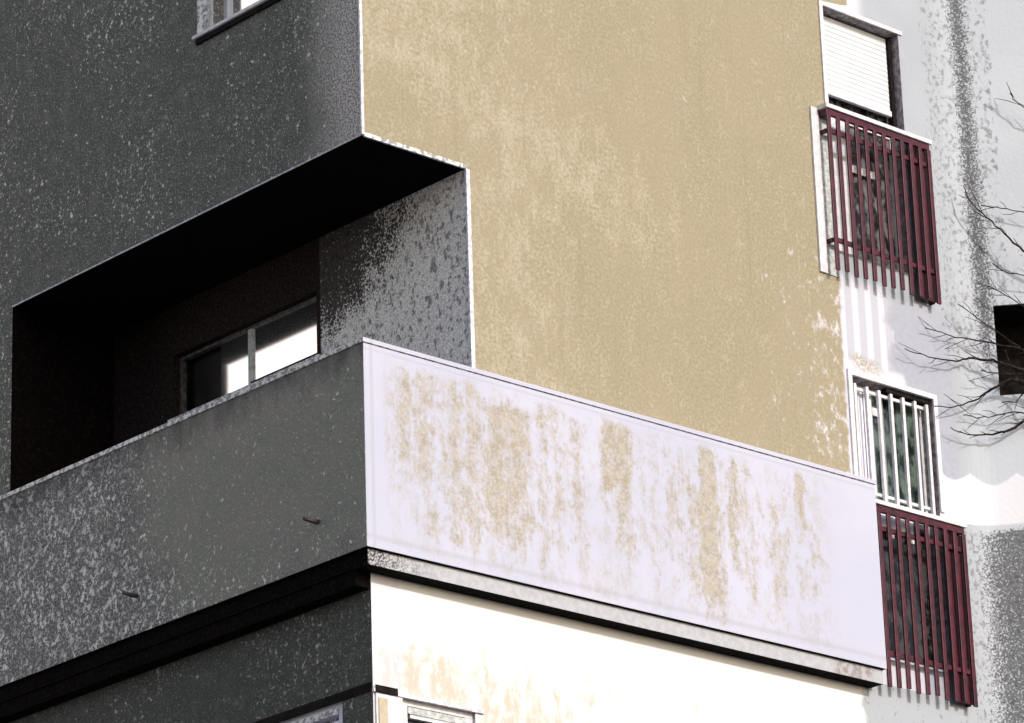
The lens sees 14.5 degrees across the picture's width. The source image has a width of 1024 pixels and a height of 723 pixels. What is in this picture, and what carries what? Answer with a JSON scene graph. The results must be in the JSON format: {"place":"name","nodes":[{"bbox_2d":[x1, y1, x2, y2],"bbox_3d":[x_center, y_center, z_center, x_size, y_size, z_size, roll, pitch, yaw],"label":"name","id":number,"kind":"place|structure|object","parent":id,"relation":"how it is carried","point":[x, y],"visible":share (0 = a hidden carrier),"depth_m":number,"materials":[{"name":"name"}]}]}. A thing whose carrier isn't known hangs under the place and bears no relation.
{"place":"outdoors","nodes":[
{"label":"outdoors","id":0,"kind":"place"},
{"bbox_2d":[0,0,977,722],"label":"apartment building","id":1,"kind":"structure","parent":0,"point":[458,362],"depth_m":26.81,"materials":[{"name":"brown paint"}]},
{"bbox_2d":[192,0,280,45],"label":"window","id":2,"kind":"structure","parent":1,"relation":"in","point":[235,11],"depth_m":27.11,"materials":[{"name":"white paint"}]},
{"bbox_2d":[168,296,320,421],"bbox_3d":[-1.796,0.025,27.579,0.158,0.574,1.663,16,-27,-39],"label":"window","id":3,"kind":"structure","parent":1,"relation":"in","point":[285,340],"depth_m":27.61,"materials":[{"name":"glass"}]},
{"bbox_2d":[280,701,342,722],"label":"window","id":4,"kind":"structure","parent":1,"relation":"in","point":[332,713],"depth_m":24.67,"materials":[{"name":"grey glass"}]},
{"bbox_2d":[403,698,472,722],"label":"window","id":5,"kind":"structure","parent":1,"relation":"in","point":[414,711],"depth_m":24.62,"materials":[{"name":"white paint"}]},
{"bbox_2d":[809,0,928,306],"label":"window","id":6,"kind":"structure","parent":1,"relation":"in","point":[857,67],"depth_m":29.20,"materials":[{"name":"white paint"}]},
{"bbox_2d":[846,368,944,661],"bbox_3d":[2.673,1.133,28.169,0.925,2.059,0.171,16,-27,-39],"label":"window","id":7,"kind":"structure","parent":1,"relation":"in","point":[887,447],"depth_m":28.43,"materials":[{"name":"white paint"}]},
{"bbox_2d":[881,513,933,667],"bbox_3d":[2.685,1.575,28.013,0.742,1.053,0.059,16,-27,-39],"label":"balcony door","id":8,"kind":"structure","parent":1,"relation":"in","point":[883,517],"depth_m":28.08,"materials":[{"name":"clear glass"}]},
{"label":"ground","id":9,"kind":"structure","parent":0,"visible":0},
{"bbox_2d":[924,0,1023,722],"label":"neighbouring wing","id":10,"kind":"structure","parent":9,"relation":"on","point":[976,54],"depth_m":29.33,"materials":[{"name":"white paint"}]},
{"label":"pavement","id":11,"kind":"structure","parent":0,"visible":0},
{"bbox_2d":[898,82,1023,437],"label":"bare tree","id":12,"kind":"object","parent":11,"relation":"on","point":[1018,369],"visible":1,"depth_m":28.95,"materials":[{"name":"brown plant"}]}
]}

